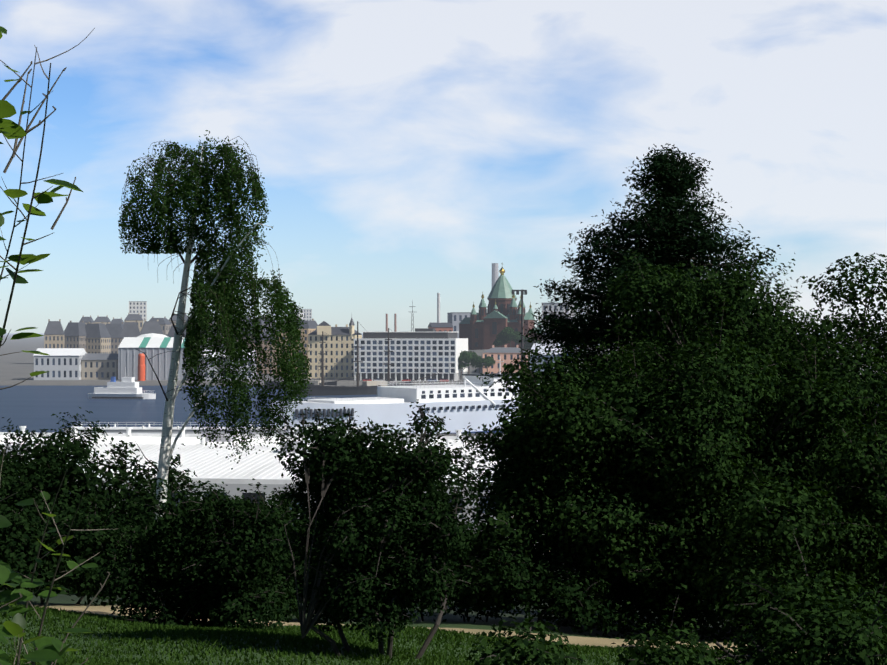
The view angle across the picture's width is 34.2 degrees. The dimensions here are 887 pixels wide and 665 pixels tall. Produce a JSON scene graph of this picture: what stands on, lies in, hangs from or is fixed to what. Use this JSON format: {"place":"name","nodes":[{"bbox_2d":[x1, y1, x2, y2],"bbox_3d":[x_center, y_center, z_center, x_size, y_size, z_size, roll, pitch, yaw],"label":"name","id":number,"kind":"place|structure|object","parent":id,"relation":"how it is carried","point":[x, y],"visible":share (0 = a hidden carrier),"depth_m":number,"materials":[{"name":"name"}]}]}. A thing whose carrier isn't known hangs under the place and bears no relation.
{"place":"outdoors","nodes":[
{"label":"outdoors","id":0,"kind":"place"},
{"bbox_2d":[138,353,144,380],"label":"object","id":1,"kind":"object","parent":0,"point":[141,366],"visible":0.94,"depth_m":692.92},
{"bbox_2d":[65,422,362,434],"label":"railing","id":2,"kind":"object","parent":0,"point":[152,430],"depth_m":310.68,"materials":[{"name":"white metal"}]},
{"bbox_2d":[0,385,885,433],"bbox_3d":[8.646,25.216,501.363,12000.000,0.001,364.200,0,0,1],"label":"harbour water","id":3,"kind":"structure","parent":0,"point":[32,407],"depth_m":485.39,"materials":[{"name":"blue liquid"}]},
{"bbox_2d":[88,372,155,398],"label":"harbour ferry","id":4,"kind":"object","parent":3,"relation":"on","point":[127,388],"visible":0.96,"depth_m":547.63,"materials":[{"name":"grey metal"}]},
{"bbox_2d":[264,340,353,388],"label":"tall ship","id":5,"kind":"object","parent":3,"relation":"in","point":[318,382],"visible":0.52,"depth_m":637.99,"materials":[{"name":"grey"}]},
{"bbox_2d":[295,321,436,395],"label":"tall ship","id":6,"kind":"object","parent":3,"relation":"on","point":[364,388],"visible":0.77,"depth_m":582.54,"materials":[{"name":"grey"}]},
{"bbox_2d":[270,354,564,432],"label":"ferry","id":7,"kind":"object","parent":3,"relation":"on","point":[471,400],"visible":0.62,"depth_m":354.57,"materials":[{"name":"white metal"}]},
{"bbox_2d":[0,333,886,664],"bbox_3d":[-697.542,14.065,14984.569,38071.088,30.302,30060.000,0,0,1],"label":"terrain","id":8,"kind":"structure","parent":0,"point":[16,365],"depth_m":30.18,"materials":[{"name":"green plant"}]},
{"bbox_2d":[0,473,100,601],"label":"edge shrub leaves","id":9,"kind":"object","parent":8,"relation":"on","point":[60,514],"depth_m":29.91,"materials":[{"name":"green plant"}]},
{"bbox_2d":[44,319,64,347],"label":"city block","id":10,"kind":"structure","parent":8,"relation":"on","point":[54,334],"depth_m":1005.10,"materials":[{"name":"grey"}]},
{"bbox_2d":[0,407,109,504],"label":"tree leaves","id":11,"kind":"object","parent":8,"relation":"on","point":[62,458],"depth_m":72.20,"materials":[{"name":"green plant"}]},
{"bbox_2d":[0,26,112,664],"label":"sapling","id":12,"kind":"object","parent":8,"relation":"on","point":[48,652],"depth_m":3.32,"materials":[{"name":"green plant"}]},
{"bbox_2d":[33,348,85,379],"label":"building","id":13,"kind":"structure","parent":8,"relation":"on","point":[61,363],"depth_m":703.40,"materials":[{"name":"white paint"}]},
{"bbox_2d":[0,495,143,595],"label":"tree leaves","id":14,"kind":"object","parent":8,"relation":"on","point":[62,586],"depth_m":43.42,"materials":[{"name":"green plant"}]},
{"bbox_2d":[0,490,147,605],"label":"edge shrub leaves","id":15,"kind":"object","parent":8,"relation":"on","point":[26,556],"depth_m":26.29,"materials":[{"name":"green plant"}]},
{"bbox_2d":[64,321,85,350],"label":"city block","id":16,"kind":"structure","parent":8,"relation":"on","point":[75,334],"depth_m":1062.56,"materials":[{"name":"grey"}]},
{"bbox_2d":[79,316,94,324],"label":"building","id":17,"kind":"structure","parent":8,"relation":"on","point":[86,320],"depth_m":1493.28,"materials":[{"name":"grey"}]},
{"bbox_2d":[85,322,110,352],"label":"city block","id":18,"kind":"structure","parent":8,"relation":"on","point":[98,338],"depth_m":1070.02,"materials":[{"name":"grey"}]},
{"bbox_2d":[0,432,196,527],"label":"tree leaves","id":19,"kind":"object","parent":8,"relation":"on","point":[26,485],"depth_m":56.37,"materials":[{"name":"green plant"}]},
{"bbox_2d":[81,353,117,379],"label":"building","id":20,"kind":"structure","parent":8,"relation":"on","point":[99,366],"depth_m":708.03,"materials":[{"name":"beige concrete"}]},
{"bbox_2d":[94,315,110,324],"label":"building","id":21,"kind":"structure","parent":8,"relation":"on","point":[104,320],"depth_m":1583.04,"materials":[{"name":"grey"}]},
{"bbox_2d":[105,322,123,352],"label":"city block","id":22,"kind":"structure","parent":8,"relation":"on","point":[114,330],"depth_m":1115.49,"materials":[{"name":"grey"}]},
{"bbox_2d":[110,317,123,323],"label":"building","id":23,"kind":"structure","parent":8,"relation":"on","point":[116,321],"depth_m":1510.86,"materials":[{"name":"grey"}]},
{"bbox_2d":[120,320,140,342],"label":"city block","id":24,"kind":"structure","parent":8,"relation":"on","point":[130,329],"depth_m":836.45,"materials":[{"name":"grey"}]},
{"bbox_2d":[125,313,143,331],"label":"city block","id":25,"kind":"structure","parent":8,"relation":"on","point":[133,318],"depth_m":1359.71,"materials":[{"name":"grey"}]},
{"bbox_2d":[129,301,146,323],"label":"tower block","id":26,"kind":"structure","parent":8,"relation":"on","point":[137,307],"depth_m":1706.86,"materials":[{"name":"white concrete"}]},
{"bbox_2d":[140,319,163,334],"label":"city block","id":27,"kind":"structure","parent":8,"relation":"on","point":[148,327],"depth_m":1001.71,"materials":[{"name":"grey metal"}]},
{"bbox_2d":[112,479,193,534],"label":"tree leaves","id":28,"kind":"object","parent":8,"relation":"on","point":[129,512],"depth_m":55.61,"materials":[{"name":"green plant"}]},
{"bbox_2d":[88,506,228,603],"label":"edge shrub leaves","id":29,"kind":"object","parent":8,"relation":"on","point":[156,516],"depth_m":28.80,"materials":[{"name":"green plant"}]},
{"bbox_2d":[149,316,171,335],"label":"city block","id":30,"kind":"structure","parent":8,"relation":"on","point":[165,324],"depth_m":1338.44,"materials":[{"name":"grey"}]},
{"bbox_2d":[118,333,208,379],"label":"warehouse","id":31,"kind":"structure","parent":8,"relation":"on","point":[150,345],"depth_m":702.50,"materials":[{"name":"white metal"}]},
{"bbox_2d":[167,323,185,336],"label":"city block","id":32,"kind":"structure","parent":8,"relation":"on","point":[171,332],"depth_m":879.69,"materials":[{"name":"grey metal"}]},
{"bbox_2d":[169,313,187,324],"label":"building","id":33,"kind":"structure","parent":8,"relation":"on","point":[174,317],"depth_m":1376.76,"materials":[{"name":"grey"}]},
{"bbox_2d":[94,460,307,629],"bbox_3d":[-3.629,3.418,21.860,3.139,3.022,2.965,0,0,1],"label":"lilac bush","id":34,"kind":"object","parent":8,"relation":"on","point":[220,579],"depth_m":21.13,"materials":[{"name":"green plant"}]},
{"bbox_2d":[117,130,313,595],"bbox_3d":[-7.252,1.182,44.987,6.484,14.881,7.042,0,0,1],"label":"birch","id":35,"kind":"object","parent":8,"relation":"on","point":[231,321],"depth_m":44.31,"materials":[{"name":"green plant"}]},
{"bbox_2d":[203,350,255,379],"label":"building","id":36,"kind":"structure","parent":8,"relation":"on","point":[247,366],"depth_m":701.84,"materials":[{"name":"beige"}]},
{"bbox_2d":[0,426,509,545],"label":"terminal hall","id":37,"kind":"structure","parent":8,"relation":"on","point":[201,459],"depth_m":164.61,"materials":[{"name":"white metal"}]},
{"bbox_2d":[241,317,271,347],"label":"city block","id":38,"kind":"structure","parent":8,"relation":"on","point":[262,322],"depth_m":876.11,"materials":[{"name":"grey glass"}]},
{"bbox_2d":[253,331,274,373],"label":"beige block","id":39,"kind":"structure","parent":8,"relation":"on","point":[266,351],"depth_m":801.76,"materials":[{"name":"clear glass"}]},
{"bbox_2d":[240,487,321,607],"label":"edge shrub leaves","id":40,"kind":"object","parent":8,"relation":"on","point":[303,523],"depth_m":32.26,"materials":[{"name":"green plant"}]},
{"bbox_2d":[264,484,311,520],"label":"tree leaves","id":41,"kind":"object","parent":8,"relation":"on","point":[279,492],"depth_m":95.83,"materials":[{"name":"green plant"}]},
{"bbox_2d":[275,328,315,374],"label":"beige block","id":42,"kind":"structure","parent":8,"relation":"on","point":[306,331],"depth_m":770.58,"materials":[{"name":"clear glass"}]},
{"bbox_2d":[299,309,311,320],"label":"tower block","id":43,"kind":"structure","parent":8,"relation":"on","point":[308,314],"depth_m":2354.65,"materials":[{"name":"white concrete"}]},
{"bbox_2d":[295,319,317,328],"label":"city block","id":44,"kind":"structure","parent":8,"relation":"on","point":[312,324],"depth_m":904.35,"materials":[{"name":"grey metal"}]},
{"bbox_2d":[260,526,363,623],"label":"edge shrub leaves","id":45,"kind":"object","parent":8,"relation":"on","point":[299,575],"depth_m":27.24,"materials":[{"name":"green plant"}]},
{"bbox_2d":[308,324,361,377],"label":"cream block","id":46,"kind":"structure","parent":8,"relation":"on","point":[340,354],"depth_m":725.98,"materials":[{"name":"beige concrete"}]},
{"bbox_2d":[317,318,354,338],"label":"cream block turrets","id":47,"kind":"object","parent":46,"relation":"attached to","point":[324,326],"visible":0.98,"depth_m":725.01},
{"bbox_2d":[258,399,491,658],"bbox_3d":[-0.774,2.440,16.761,2.610,3.262,2.787,0,0,1],"label":"bush","id":48,"kind":"object","parent":8,"relation":"on","point":[362,478],"depth_m":16.31,"materials":[{"name":"green plant"}]},
{"bbox_2d":[0,602,784,664],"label":"lawn grass","id":49,"kind":"structure","parent":8,"relation":"on","point":[312,638],"depth_m":17.51,"materials":[{"name":"green plant"}]},
{"bbox_2d":[287,363,515,380],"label":"street lamps","id":50,"kind":"object","parent":8,"relation":"on","point":[416,372],"visible":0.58,"depth_m":686.56,"materials":[{"name":"grey metal"}]},
{"bbox_2d":[363,378,448,380],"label":"quay cars","id":51,"kind":"object","parent":8,"relation":"on","point":[405,379],"visible":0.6,"depth_m":686.95,"materials":[{"name":"red paint"}]},
{"bbox_2d":[354,328,467,380],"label":"office building","id":52,"kind":"structure","parent":8,"relation":"on","point":[441,350],"depth_m":695.11,"materials":[{"name":"grey concrete"}]},
{"bbox_2d":[409,300,415,331],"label":"radio mast","id":53,"kind":"object","parent":8,"relation":"on","point":[412,306],"visible":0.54,"depth_m":899.64,"materials":[{"name":"grey metal"}]},
{"bbox_2d":[428,323,452,331],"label":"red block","id":54,"kind":"structure","parent":8,"relation":"on","point":[443,327],"depth_m":900.93,"materials":[{"name":"brick"}]},
{"bbox_2d":[386,263,498,331],"bbox_3d":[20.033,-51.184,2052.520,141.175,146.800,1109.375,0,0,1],"label":"chimneys","id":55,"kind":"object","parent":8,"relation":"on","point":[495,273],"visible":0.44,"depth_m":1520.15,"materials":[{"name":"brown brick"}]},
{"bbox_2d":[407,530,506,622],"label":"edge shrub leaves","id":56,"kind":"object","parent":8,"relation":"on","point":[474,597],"depth_m":29.03,"materials":[{"name":"green plant"}]},
{"bbox_2d":[447,312,470,337],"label":"grey block","id":57,"kind":"structure","parent":8,"relation":"on","point":[455,319],"depth_m":979.23,"materials":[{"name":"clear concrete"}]},
{"bbox_2d":[458,360,469,379],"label":"tree","id":58,"kind":"object","parent":8,"relation":"on","point":[461,365],"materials":[{"name":"green plant"}]},
{"bbox_2d":[458,350,482,373],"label":"tree","id":59,"kind":"object","parent":8,"relation":"on","point":[470,356],"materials":[{"name":"green plant"}]},
{"bbox_2d":[449,500,510,545],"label":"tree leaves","id":60,"kind":"object","parent":8,"relation":"on","point":[474,528],"depth_m":111.24,"materials":[{"name":"green plant"}]},
{"bbox_2d":[470,357,492,373],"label":"tree","id":61,"kind":"object","parent":8,"relation":"on","point":[487,361],"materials":[{"name":"green plant"}]},
{"bbox_2d":[410,536,555,621],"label":"edge shrub leaves","id":62,"kind":"object","parent":8,"relation":"on","point":[489,604],"depth_m":33.10,"materials":[{"name":"green plant"}]},
{"bbox_2d":[486,356,494,372],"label":"tree","id":63,"kind":"object","parent":8,"relation":"on","point":[489,357],"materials":[{"name":"green plant"}]},
{"bbox_2d":[493,339,506,346],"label":"tree","id":64,"kind":"object","parent":8,"relation":"on","point":[497,342],"visible":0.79,"depth_m":797.23,"materials":[{"name":"green plant"}]},
{"bbox_2d":[459,267,541,350],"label":"cathedral","id":65,"kind":"structure","parent":8,"relation":"on","point":[482,328],"depth_m":851.41,"materials":[{"name":"brick"}]},
{"bbox_2d":[482,345,527,373],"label":"pink building","id":66,"kind":"structure","parent":8,"relation":"on","point":[506,354],"depth_m":721.63,"materials":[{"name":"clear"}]},
{"bbox_2d":[496,327,520,346],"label":"tree","id":67,"kind":"object","parent":8,"relation":"on","point":[507,333],"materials":[{"name":"green plant"}]},
{"bbox_2d":[514,331,524,343],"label":"tree","id":68,"kind":"object","parent":8,"relation":"on","point":[517,332],"visible":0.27,"depth_m":803.68,"materials":[{"name":"green plant"}]},
{"bbox_2d":[512,289,526,396],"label":"floodlight mast","id":69,"kind":"object","parent":8,"relation":"on","point":[523,292],"visible":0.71,"depth_m":251.36,"materials":[{"name":"grey metal"}]},
{"bbox_2d":[523,337,538,349],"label":"tree","id":70,"kind":"object","parent":8,"relation":"on","point":[527,345],"visible":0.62,"depth_m":787.39,"materials":[{"name":"green plant"}]},
{"bbox_2d":[448,524,618,637],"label":"edge shrub leaves","id":71,"kind":"object","parent":8,"relation":"on","point":[534,587],"depth_m":28.22,"materials":[{"name":"green plant"}]},
{"bbox_2d":[530,343,579,371],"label":"building","id":72,"kind":"structure","parent":8,"relation":"on","point":[541,349],"depth_m":641.83,"materials":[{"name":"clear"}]},
{"bbox_2d":[542,303,573,342],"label":"white block","id":73,"kind":"structure","parent":8,"relation":"on","point":[544,305],"depth_m":759.17,"materials":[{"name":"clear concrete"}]},
{"bbox_2d":[413,290,882,629],"bbox_3d":[4.304,3.075,31.863,10.220,7.930,8.621,0,0,1],"label":"tree","id":74,"kind":"object","parent":8,"relation":"on","point":[538,434],"depth_m":29.54,"materials":[{"name":"green plant"}]},
{"bbox_2d":[465,529,886,664],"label":"bushes","id":75,"kind":"object","parent":8,"relation":"on","point":[790,647],"depth_m":15.09,"materials":[{"name":"green plant"}]},
{"bbox_2d":[486,233,886,642],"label":"tree","id":76,"kind":"object","parent":8,"relation":"on","point":[868,379],"depth_m":33.26,"materials":[{"name":"green plant"}]},
{"bbox_2d":[600,383,886,645],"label":"bush","id":77,"kind":"object","parent":8,"relation":"on","point":[827,551],"depth_m":28.45,"materials":[{"name":"green plant"}]},
{"bbox_2d":[0,0,886,332],"label":"sky","id":78,"kind":"structure","parent":0,"point":[404,150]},
{"bbox_2d":[520,143,782,573],"bbox_3d":[7.712,1.853,49.551,10.045,16.628,9.646,0,0,1],"label":"deciduous tree","id":79,"kind":"object","parent":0,"point":[688,180],"depth_m":48.41,"materials":[{"name":"green plant"}]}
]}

